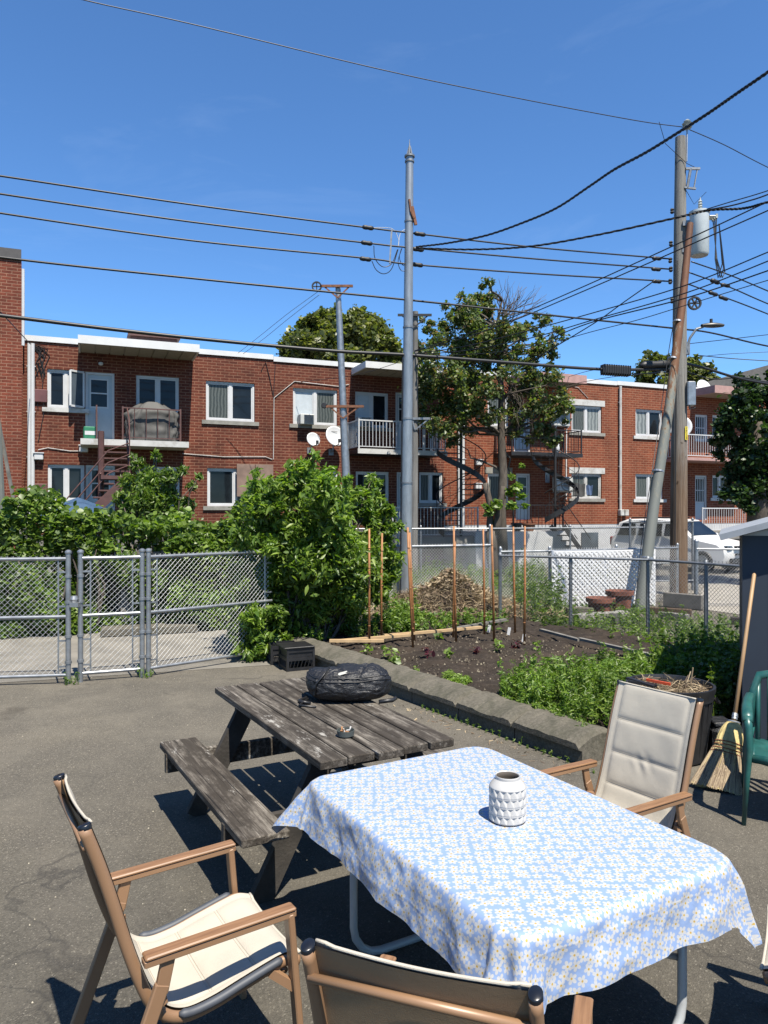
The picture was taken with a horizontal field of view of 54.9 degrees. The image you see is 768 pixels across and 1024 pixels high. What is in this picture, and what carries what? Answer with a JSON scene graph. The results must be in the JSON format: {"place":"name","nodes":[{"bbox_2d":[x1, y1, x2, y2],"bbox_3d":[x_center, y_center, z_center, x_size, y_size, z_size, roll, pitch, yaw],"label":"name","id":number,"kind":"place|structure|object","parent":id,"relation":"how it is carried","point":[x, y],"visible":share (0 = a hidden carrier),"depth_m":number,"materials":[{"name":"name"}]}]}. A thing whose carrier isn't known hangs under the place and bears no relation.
{"place":"outdoors","nodes":[
{"label":"outdoors","id":0,"kind":"place"},
{"bbox_2d":[0,622,278,682],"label":"alley","id":1,"kind":"structure","parent":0,"point":[117,657],"depth_m":10.36,"materials":[{"name":"concrete"}]},
{"bbox_2d":[0,421,26,561],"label":"leaning clothes pole","id":2,"kind":"object","parent":1,"relation":"on","point":[3,452],"visible":0.19,"depth_m":13.21,"materials":[{"name":"metal"}]},
{"bbox_2d":[0,484,108,637],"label":"vine hedge","id":3,"kind":"object","parent":1,"relation":"on","point":[60,526],"visible":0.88,"depth_m":11.91,"materials":[{"name":"green plant"}]},
{"bbox_2d":[0,611,129,638],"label":"ivy foot","id":4,"kind":"object","parent":1,"relation":"on","point":[10,632],"visible":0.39,"depth_m":11.80},
{"bbox_2d":[93,503,196,624],"bbox_3d":[-4.149,0.935,12.908,1.705,2.166,1.373,0,0,0],"label":"vine hedge","id":5,"kind":"object","parent":1,"relation":"on","point":[156,531],"visible":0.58,"depth_m":12.55,"materials":[{"name":"green plant"}]},
{"bbox_2d":[100,623,196,636],"bbox_3d":[-3.850,1.930,12.150,1.500,0.140,0.350,0,0,-19],"label":"kerb step","id":6,"kind":"object","parent":1,"relation":"on","point":[113,632],"visible":0.64,"depth_m":12.02,"materials":[{"name":"concrete"}]},
{"bbox_2d":[161,511,278,630],"bbox_3d":[-2.461,1.004,13.133,2.988,2.048,1.504,0,0,-21],"label":"vine hedge","id":7,"kind":"object","parent":1,"relation":"on","point":[208,537],"visible":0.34,"depth_m":12.44,"materials":[{"name":"green plant"}]},
{"bbox_2d":[32,582,527,609],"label":"yard lawn","id":8,"kind":"structure","parent":0,"point":[508,590],"depth_m":18.77,"materials":[{"name":"green plant"}]},
{"bbox_2d":[110,448,203,554],"bbox_3d":[-4.819,0.321,15.607,1.806,3.357,1.611,0,0,-21],"label":"peach tree","id":9,"kind":"object","parent":8,"relation":"on","point":[145,499],"visible":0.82,"depth_m":15.33,"materials":[{"name":"green plant"}]},
{"bbox_2d":[390,524,490,595],"bbox_3d":[0.549,1.135,16.089,3.988,1.730,0.132,0,0,-19],"label":"chain link fence","id":10,"kind":"object","parent":8,"relation":"on","point":[475,545],"visible":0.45,"depth_m":16.39,"materials":[{"name":"metal"}]},
{"bbox_2d":[8,562,636,596],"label":"yard lawn","id":11,"kind":"structure","parent":0,"point":[426,578],"depth_m":22.86,"materials":[{"name":"green plant"}]},
{"bbox_2d":[312,281,363,525],"bbox_3d":[-1.369,-2.406,21.998,1.546,8.824,0.296,0,0,0],"label":"clothesline pole","id":12,"kind":"object","parent":11,"relation":"on","point":[343,406],"visible":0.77,"depth_m":21.91,"materials":[{"name":"metal"}]},
{"bbox_2d":[398,311,431,575],"bbox_3d":[0.965,-2.116,22.988,1.081,8.234,0.277,0,0,0],"label":"clothesline pole","id":13,"kind":"object","parent":11,"relation":"on","point":[416,418],"visible":0.73,"depth_m":22.90,"materials":[{"name":"grey wood"}]},
{"bbox_2d":[414,205,760,350],"bbox_3d":[4.364,-5.446,17.855,0.120,0.927,12.181,0,0,-34],"label":"overhead wire","id":14,"kind":"object","parent":13,"relation":"attached to","point":[600,278],"visible":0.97,"depth_m":16.75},
{"bbox_2d":[414,210,767,351],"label":"overhead wire","id":15,"kind":"object","parent":13,"relation":"attached to","point":[607,280],"visible":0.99,"depth_m":16.58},
{"bbox_2d":[415,252,767,353],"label":"overhead wire","id":16,"kind":"object","parent":13,"relation":"attached to","point":[606,308],"visible":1,"depth_m":16.71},
{"bbox_2d":[423,261,767,353],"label":"overhead wire","id":17,"kind":"object","parent":13,"relation":"attached to","point":[610,314],"visible":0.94,"depth_m":16.60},
{"bbox_2d":[392,552,546,590],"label":"lawn grass","id":18,"kind":"structure","parent":11,"relation":"on","point":[432,566],"depth_m":22.31,"materials":[{"name":"green plant"}]},
{"bbox_2d":[397,276,577,573],"bbox_3d":[3.357,-2.819,23.870,5.865,9.653,3.873,0,0,0],"label":"leafy tree","id":19,"kind":"object","parent":11,"relation":"on","point":[462,403],"visible":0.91,"depth_m":23.65,"materials":[{"name":"green plant"}]},
{"bbox_2d":[350,524,644,578],"bbox_3d":[3.812,1.195,22.730,9.842,1.610,0.594,0,0,-14],"label":"chain link fence","id":20,"kind":"object","parent":11,"relation":"on","point":[527,528],"visible":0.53,"depth_m":22.57,"materials":[{"name":"metal"}]},
{"bbox_2d":[481,463,529,576],"bbox_3d":[3.755,0.238,22.910,1.682,3.558,0.838,0,0,-6],"label":"sprouting stump","id":21,"kind":"object","parent":11,"relation":"on","point":[493,516],"visible":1,"depth_m":22.79,"materials":[{"name":"green plant"}]},
{"bbox_2d":[0,560,767,1023],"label":"ground","id":22,"kind":"structure","parent":0,"point":[104,742],"depth_m":4.32,"materials":[{"name":"grey asphalt"}]},
{"bbox_2d":[0,247,24,552],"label":"tall brick house","id":23,"kind":"structure","parent":22,"relation":"on","point":[12,297],"depth_m":22.08,"materials":[{"name":"red brick"}]},
{"bbox_2d":[0,550,71,683],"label":"chain link gate","id":24,"kind":"structure","parent":22,"relation":"on","point":[67,615],"depth_m":8.58,"materials":[{"name":"metal"}]},
{"bbox_2d":[77,548,144,682],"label":"chain link gate","id":25,"kind":"structure","parent":22,"relation":"on","point":[81,615],"depth_m":8.82,"materials":[{"name":"metal"}]},
{"bbox_2d":[23,333,272,576],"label":"brick row house","id":26,"kind":"structure","parent":22,"relation":"on","point":[220,402],"depth_m":23.63,"materials":[{"name":"red brick"}]},
{"bbox_2d":[42,369,88,413],"bbox_3d":[-9.922,-3.764,23.074,1.343,1.327,0.200,0,0,-22],"label":"window","id":27,"kind":"structure","parent":26,"relation":"in","point":[57,380],"depth_m":23.05,"materials":[{"name":"white paint"}]},
{"bbox_2d":[48,464,83,500],"bbox_3d":[-9.937,-0.908,23.133,1.045,1.137,0.080,0,0,-22],"label":"window","id":28,"kind":"structure","parent":26,"relation":"in","point":[65,478],"depth_m":23.11,"materials":[{"name":"white paint"}]},
{"bbox_2d":[88,374,111,438],"bbox_3d":[-9.027,-3.329,23.489,0.721,2.037,0.105,0,0,-22],"label":"door","id":29,"kind":"structure","parent":26,"relation":"in","point":[99,386],"depth_m":23.50,"materials":[{"name":"white glass"}]},
{"bbox_2d":[88,467,112,508],"bbox_3d":[-9.007,-0.441,23.497,0.731,1.936,0.105,0,0,-22],"label":"door","id":30,"kind":"structure","parent":26,"relation":"in","point":[94,472],"depth_m":23.44,"materials":[{"name":"blue glass"}]},
{"bbox_2d":[124,402,179,441],"bbox_3d":[-7.325,-2.800,23.360,1.782,1.320,0.824,0,0,-22],"label":"covered grill","id":31,"kind":"object","parent":26,"relation":"on","point":[140,423],"visible":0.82,"depth_m":23.04,"materials":[{"name":"grey fabric"}]},
{"bbox_2d":[136,375,178,412],"bbox_3d":[-7.393,-3.749,24.151,1.339,1.333,0.080,0,0,-22],"label":"window","id":32,"kind":"structure","parent":26,"relation":"in","point":[162,390],"depth_m":24.13,"materials":[{"name":"white paint"}]},
{"bbox_2d":[203,468,244,509],"bbox_3d":[-5.043,-0.768,25.026,2.134,1.406,0.200,0,0,-22],"label":"window","id":33,"kind":"structure","parent":26,"relation":"in","point":[221,482],"depth_m":24.92,"materials":[{"name":"white paint"}]},
{"bbox_2d":[202,381,258,425],"bbox_3d":[-5.185,-3.658,24.969,1.911,1.447,0.200,0,0,-22],"label":"window","id":34,"kind":"structure","parent":26,"relation":"in","point":[227,403],"depth_m":24.99,"materials":[{"name":"white paint"}]},
{"bbox_2d":[53,773,302,1023],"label":"patio chair","id":35,"kind":"object","parent":22,"relation":"on","point":[211,955],"visible":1,"depth_m":2.54,"materials":[{"name":"brown wood"}]},
{"bbox_2d":[145,548,271,676],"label":"chain link gate","id":36,"kind":"structure","parent":22,"relation":"on","point":[149,611],"depth_m":9.36,"materials":[{"name":"metal"}]},
{"bbox_2d":[276,641,314,671],"bbox_3d":[-1.138,1.849,9.483,0.405,0.302,0.400,0,0,-24],"label":"milk crate","id":37,"kind":"object","parent":22,"relation":"on","point":[291,651],"visible":0.98,"depth_m":9.37,"materials":[{"name":"black plastic"}]},
{"bbox_2d":[160,677,453,903],"bbox_3d":[-0.406,1.634,4.643,1.600,0.788,1.826,0,0,-29],"label":"picnic table","id":38,"kind":"object","parent":22,"relation":"on","point":[244,815],"visible":0.79,"depth_m":4.24,"materials":[{"name":"grey wood"}]},
{"bbox_2d":[298,663,396,707],"bbox_3d":[-0.239,1.126,4.893,0.652,0.232,0.441,0,0,-1],"label":"grill","id":39,"kind":"object","parent":38,"relation":"on","point":[353,682],"visible":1,"depth_m":4.77,"materials":[{"name":"black fabric"}]},
{"bbox_2d":[210,447,406,662],"bbox_3d":[-1.057,0.594,10.764,2.915,2.981,2.501,0,0,0],"label":"maple bush","id":40,"kind":"object","parent":22,"relation":"on","point":[315,548],"visible":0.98,"depth_m":10.19,"materials":[{"name":"green plant"}]},
{"bbox_2d":[315,644,357,666],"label":"kerb block","id":41,"kind":"structure","parent":22,"relation":"on","point":[328,655],"depth_m":9.37,"materials":[{"name":"concrete"}]},
{"bbox_2d":[276,302,420,364],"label":"maple tree","id":42,"kind":"object","parent":22,"relation":"on","point":[364,329],"visible":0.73,"depth_m":42.80,"materials":[{"name":"green plant"}]},
{"bbox_2d":[336,653,392,666],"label":"kerb block","id":43,"kind":"structure","parent":22,"relation":"on","point":[358,658],"depth_m":8.87,"materials":[{"name":"concrete"}]},
{"bbox_2d":[273,356,485,565],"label":"brick row house","id":44,"kind":"structure","parent":22,"relation":"on","point":[375,446],"depth_m":26.28,"materials":[{"name":"red brick"}]},
{"bbox_2d":[289,388,339,428],"bbox_3d":[-2.429,-3.631,26.072,1.895,1.392,0.200,0,0,-22],"label":"window","id":45,"kind":"structure","parent":44,"relation":"in","point":[305,401],"depth_m":26.09,"materials":[{"name":"white paint"}]},
{"bbox_2d":[356,471,388,508],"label":"window","id":46,"kind":"structure","parent":44,"relation":"in","point":[360,475],"depth_m":27.05,"materials":[{"name":"white paint"}]},
{"bbox_2d":[354,392,392,431],"bbox_3d":[-0.450,-3.639,26.863,1.572,1.407,0.200,0,0,-22],"label":"window","id":47,"kind":"structure","parent":44,"relation":"in","point":[375,404],"depth_m":26.94,"materials":[{"name":"white paint"}]},
{"bbox_2d":[418,472,446,506],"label":"window","id":48,"kind":"structure","parent":44,"relation":"in","point":[430,483],"depth_m":27.77,"materials":[{"name":"white paint"}]},
{"bbox_2d":[399,139,416,592],"bbox_3d":[0.515,-2.954,15.700,0.385,9.911,0.256,0,0,0],"label":"steel utility pole","id":49,"kind":"object","parent":22,"relation":"on","point":[406,432],"visible":0.96,"depth_m":15.61,"materials":[{"name":"metal"}]},
{"bbox_2d":[0,193,672,269],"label":"overhead wire","id":50,"kind":"object","parent":49,"relation":"attached to","point":[50,201],"visible":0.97,"depth_m":14.84,"materials":[{"name":"black metal"}]},
{"bbox_2d":[0,175,672,258],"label":"overhead wire","id":51,"kind":"object","parent":49,"relation":"attached to","point":[57,184],"visible":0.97,"depth_m":14.82,"materials":[{"name":"black metal"}]},
{"bbox_2d":[416,70,767,247],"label":"overhead wire","id":52,"kind":"object","parent":49,"relation":"attached to","point":[754,81],"visible":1,"depth_m":9.71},
{"bbox_2d":[416,201,767,250],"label":"overhead wire","id":53,"kind":"object","parent":49,"relation":"attached to","point":[669,219],"visible":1,"depth_m":13.07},
{"bbox_2d":[383,664,435,701],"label":"kerb block","id":54,"kind":"structure","parent":22,"relation":"on","point":[404,679],"depth_m":7.99,"materials":[{"name":"concrete"}]},
{"bbox_2d":[409,677,480,718],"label":"kerb block","id":55,"kind":"structure","parent":22,"relation":"on","point":[443,696],"depth_m":7.43,"materials":[{"name":"concrete"}]},
{"bbox_2d":[300,938,592,1023],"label":"patio chair","id":56,"kind":"object","parent":22,"relation":"on","point":[346,986],"visible":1,"depth_m":1.56,"materials":[{"name":"beige fabric"}]},
{"bbox_2d":[456,691,534,739],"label":"kerb block","id":57,"kind":"structure","parent":22,"relation":"on","point":[494,712],"depth_m":6.80,"materials":[{"name":"concrete"}]},
{"bbox_2d":[350,872,686,1023],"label":"folding table","id":58,"kind":"object","parent":22,"relation":"on","point":[680,956],"visible":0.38,"depth_m":3.26,"materials":[{"name":"white metal"}]},
{"bbox_2d":[272,747,761,1013],"bbox_3d":[0.416,1.417,3.102,1.236,0.322,1.697,0,0,-30],"label":"tablecloth","id":59,"kind":"object","parent":58,"relation":"on","point":[564,888],"visible":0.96,"depth_m":2.65,"materials":[{"name":"fabric"}]},
{"bbox_2d":[489,771,526,825],"bbox_3d":[0.505,1.163,3.020,0.152,0.181,0.152,0,0,0],"label":"faceted vase","id":60,"kind":"object","parent":59,"relation":"on","point":[507,798],"visible":1,"depth_m":2.96,"materials":[{"name":"white ceramic"}]},
{"bbox_2d":[443,372,616,569],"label":"brick row house","id":61,"kind":"structure","parent":22,"relation":"on","point":[586,455],"depth_m":29.35,"materials":[{"name":"red brick"}]},
{"bbox_2d":[485,467,511,506],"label":"window","id":62,"kind":"structure","parent":61,"relation":"in","point":[492,478],"depth_m":28.81,"materials":[{"name":"white paint"}]},
{"bbox_2d":[517,475,527,519],"bbox_3d":[5.462,-0.572,29.285,0.547,1.750,0.105,0,0,-22],"label":"door","id":63,"kind":"structure","parent":61,"relation":"in","point":[523,480],"depth_m":29.32,"materials":[{"name":"blue metal"}]},
{"bbox_2d":[569,399,604,436],"bbox_3d":[8.306,-3.862,30.366,1.783,1.473,0.200,0,0,-22],"label":"window","id":64,"kind":"structure","parent":61,"relation":"in","point":[586,418],"depth_m":30.39,"materials":[{"name":"white paint"}]},
{"bbox_2d":[569,467,604,501],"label":"window","id":65,"kind":"structure","parent":61,"relation":"in","point":[592,476],"depth_m":30.45,"materials":[{"name":"white glass"}]},
{"bbox_2d":[510,548,566,625],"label":"tall weeds","id":66,"kind":"object","parent":22,"relation":"on","point":[534,598],"visible":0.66,"depth_m":13.66,"materials":[{"name":"green plant"}]},
{"bbox_2d":[512,709,606,761],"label":"kerb block","id":67,"kind":"structure","parent":22,"relation":"on","point":[557,735],"depth_m":6.07,"materials":[{"name":"concrete"}]},
{"bbox_2d":[499,543,678,606],"bbox_3d":[4.508,1.345,15.703,4.644,1.310,0.245,0,0,-22],"label":"chain link fence","id":68,"kind":"object","parent":22,"relation":"on","point":[549,550],"visible":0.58,"depth_m":15.57,"materials":[{"name":"metal"}]},
{"bbox_2d":[551,549,655,606],"bbox_3d":[4.613,1.395,15.436,2.510,1.210,0.035,0,0,-18],"label":"white lattice panel","id":69,"kind":"object","parent":22,"relation":"on","point":[605,583],"visible":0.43,"depth_m":15.37,"materials":[{"name":"white plastic"}]},
{"bbox_2d":[498,552,738,640],"bbox_3d":[3.959,1.345,11.294,4.876,1.310,0.819,0,0,45],"label":"chain link fence","id":70,"kind":"object","parent":22,"relation":"on","point":[648,560],"visible":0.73,"depth_m":11.69,"materials":[{"name":"metal"}]},
{"bbox_2d":[605,589,633,610],"bbox_3d":[4.620,1.728,14.500,0.550,0.385,0.544,0,0,-6],"label":"planter tub","id":71,"kind":"object","parent":22,"relation":"on","point":[619,600],"visible":0.71,"depth_m":14.31,"materials":[{"name":"ceramic"}]},
{"bbox_2d":[539,680,703,836],"bbox_3d":[1.165,1.471,3.734,0.743,1.071,0.626,0,0,-34],"label":"patio chair","id":72,"kind":"object","parent":22,"relation":"on","point":[648,755],"visible":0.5,"depth_m":3.85,"materials":[{"name":"beige fabric"}]},
{"bbox_2d":[530,595,738,643],"bbox_3d":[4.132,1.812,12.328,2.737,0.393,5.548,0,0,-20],"label":"plants","id":73,"kind":"object","parent":22,"relation":"on","point":[628,619],"visible":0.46,"depth_m":12.22,"materials":[{"name":"green plant"}]},
{"bbox_2d":[635,222,693,609],"bbox_3d":[6.071,-2.285,15.877,0.264,8.642,2.900,0,0,43],"label":"leaning steel pole","id":74,"kind":"object","parent":22,"relation":"on","point":[658,470],"visible":0.85,"depth_m":15.69,"materials":[{"name":"grey metal"}]},
{"bbox_2d":[626,674,720,765],"bbox_3d":[2.340,1.700,6.050,0.688,0.600,0.688,0,0,41],"label":"garden tub","id":75,"kind":"object","parent":22,"relation":"on","point":[701,746],"visible":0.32,"depth_m":5.83,"materials":[{"name":"black plastic"}]},
{"bbox_2d":[638,668,712,698],"bbox_3d":[2.343,1.424,6.052,0.670,0.289,0.675,0,0,0],"label":"garden waste","id":76,"kind":"object","parent":75,"relation":"in","point":[680,689],"visible":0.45,"depth_m":6.03,"materials":[{"name":"plant"}]},
{"bbox_2d":[610,517,738,572],"bbox_3d":[10.379,1.090,25.962,2.240,1.820,4.595,0,0,-37],"label":"parked suv","id":77,"kind":"object","parent":22,"relation":"on","point":[706,536],"visible":0.45,"depth_m":25.36,"materials":[{"name":"white paint"}]},
{"bbox_2d":[631,349,720,384],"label":"distant tree","id":78,"kind":"object","parent":22,"relation":"on","point":[650,378],"visible":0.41,"depth_m":51.31,"materials":[{"name":"green plant"}]},
{"bbox_2d":[663,592,703,609],"bbox_3d":[6.192,1.840,15.300,0.140,0.300,0.815,0,0,-43],"label":"concrete block","id":79,"kind":"object","parent":22,"relation":"on","point":[676,600],"visible":0.84,"depth_m":15.24,"materials":[{"name":"grey concrete"}]},
{"bbox_2d":[659,119,724,593],"bbox_3d":[7.331,-3.707,17.616,1.482,11.416,0.606,0,0,18],"label":"wooden utility pole","id":80,"kind":"object","parent":22,"relation":"on","point":[685,396],"visible":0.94,"depth_m":17.64,"materials":[{"name":"brown wood"}]},
{"bbox_2d":[0,313,668,370],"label":"telephone cable","id":81,"kind":"object","parent":80,"relation":"attached to","point":[8,316],"visible":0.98,"depth_m":14.88,"materials":[{"name":"black rubber"}]},
{"bbox_2d":[600,364,630,376],"bbox_3d":[5.438,-3.320,17.352,0.780,0.240,0.190,0,0,-19],"label":"cable terminal","id":82,"kind":"object","parent":81,"relation":"hanging from","point":[616,370],"visible":1,"depth_m":17.27,"materials":[{"name":"black metal"}]},
{"bbox_2d":[0,212,672,281],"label":"overhead wire","id":83,"kind":"object","parent":80,"relation":"attached to","point":[42,219],"visible":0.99,"depth_m":14.89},
{"bbox_2d":[84,0,681,126],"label":"overhead wire","id":84,"kind":"object","parent":80,"relation":"attached to","point":[368,66],"visible":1,"depth_m":15.24,"materials":[{"name":"grey metal"}]},
{"bbox_2d":[0,256,767,346],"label":"overhead wire","id":85,"kind":"object","parent":80,"relation":"attached to","point":[154,274],"visible":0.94,"depth_m":15.18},
{"bbox_2d":[694,539,738,605],"bbox_3d":[8.050,1.285,15.433,3.030,1.430,0.106,0,0,8],"label":"chain link fence","id":86,"kind":"object","parent":22,"relation":"on","point":[696,548],"visible":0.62,"depth_m":15.56,"materials":[{"name":"metal"}]},
{"bbox_2d":[706,716,728,754],"bbox_3d":[2.720,1.840,6.000,0.200,0.320,0.250,0,0,0],"label":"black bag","id":87,"kind":"object","parent":22,"relation":"on","point":[717,722],"visible":0.34,"depth_m":5.93,"materials":[{"name":"plastic"}]},
{"bbox_2d":[689,573,755,795],"bbox_3d":[2.714,1.267,5.581,1.046,1.541,0.323,0,0,-40],"label":"corn broom","id":88,"kind":"object","parent":22,"relation":"on","point":[720,767],"visible":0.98,"depth_m":5.38,"materials":[{"name":"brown wood"}]},
{"bbox_2d":[696,365,767,386],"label":"grey roofed house","id":89,"kind":"structure","parent":22,"relation":"on","point":[760,371],"depth_m":42.78,"materials":[{"name":"grey"}]},
{"bbox_2d":[719,517,767,752],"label":"navy shed","id":90,"kind":"structure","parent":22,"relation":"on","point":[753,546],"depth_m":6.11,"materials":[{"name":"blue metal"}]},
{"bbox_2d":[741,670,767,825],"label":"green plastic armchair","id":91,"kind":"object","parent":22,"relation":"on","point":[755,749],"visible":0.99,"depth_m":4.86,"materials":[{"name":"teal plastic"}]},
{"bbox_2d":[759,904,767,983],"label":"patio chair","id":92,"kind":"object","parent":22,"relation":"on","point":[763,967],"visible":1,"depth_m":2.57,"materials":[{"name":"wood"}]},
{"bbox_2d":[0,0,767,383],"label":"sky","id":93,"kind":"structure","parent":0,"point":[93,95],"materials":[{"name":"blue"}]},
{"bbox_2d":[321,613,712,727],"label":"garden soil","id":94,"kind":"structure","parent":0,"point":[488,684],"depth_m":10.00,"materials":[{"name":"brown soil"}]},
{"bbox_2d":[383,588,421,632],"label":"bed weeds","id":95,"kind":"object","parent":94,"relation":"on","point":[399,612],"visible":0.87,"depth_m":11.34,"materials":[{"name":"green plant"}]},
{"bbox_2d":[327,605,510,638],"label":"bed weeds","id":96,"kind":"object","parent":94,"relation":"on","point":[468,618],"visible":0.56,"depth_m":11.82,"materials":[{"name":"green plant"}]},
{"bbox_2d":[370,568,531,620],"bbox_3d":[1.223,1.585,13.602,3.287,1.148,1.969,0,0,0],"label":"compost heap","id":97,"kind":"object","parent":94,"relation":"on","point":[434,594],"visible":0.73,"depth_m":13.24,"materials":[{"name":"plant"}]},
{"bbox_2d":[512,697,594,726],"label":"bed weeds","id":98,"kind":"object","parent":94,"relation":"on","point":[555,709],"visible":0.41,"depth_m":6.59,"materials":[{"name":"green plant"}]},
{"bbox_2d":[497,639,667,725],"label":"bed weeds","id":99,"kind":"object","parent":94,"relation":"on","point":[593,683],"visible":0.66,"depth_m":7.06,"materials":[{"name":"green plant"}]},
{"bbox_2d":[644,620,740,717],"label":"shade weeds","id":100,"kind":"object","parent":94,"relation":"on","point":[716,664],"visible":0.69,"depth_m":7.25,"materials":[{"name":"green plant"}]},
{"bbox_2d":[528,574,738,598],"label":"alley","id":101,"kind":"structure","parent":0,"point":[731,578],"depth_m":20.65,"materials":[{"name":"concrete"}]},
{"bbox_2d":[629,517,693,589],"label":"chain link gate","id":102,"kind":"structure","parent":101,"relation":"on","point":[691,539],"depth_m":18.76,"materials":[{"name":"metal"}]},
{"bbox_2d":[705,369,767,521],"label":"dark tree","id":103,"kind":"object","parent":101,"relation":"on","point":[745,470],"visible":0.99,"depth_m":19.61,"materials":[{"name":"green plant"}]},
{"bbox_2d":[616,381,765,540],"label":"brick row house","id":104,"kind":"structure","parent":0,"point":[638,408],"depth_m":31.58,"materials":[{"name":"red brick"}]},
{"bbox_2d":[633,409,661,439],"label":"window","id":105,"kind":"structure","parent":104,"relation":"in","point":[647,421],"depth_m":31.57,"materials":[{"name":"white paint"}]},
{"bbox_2d":[633,474,666,501],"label":"window","id":106,"kind":"structure","parent":104,"relation":"in","point":[642,480],"depth_m":31.53,"materials":[{"name":"white paint"}]},
{"bbox_2d":[696,477,704,519],"bbox_3d":[13.944,-0.600,32.693,0.557,1.877,0.075,0,0,-22],"label":"door","id":107,"kind":"structure","parent":104,"relation":"in","point":[700,481],"depth_m":32.70,"materials":[{"name":"blue glass"}]},
{"bbox_2d":[701,579,738,613],"bbox_3d":[8.473,1.992,17.972,1.398,0.001,8.065,0,0,26],"label":"concrete apron","id":108,"kind":"object","parent":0,"point":[735,587],"depth_m":17.43,"materials":[{"name":"grey concrete"}]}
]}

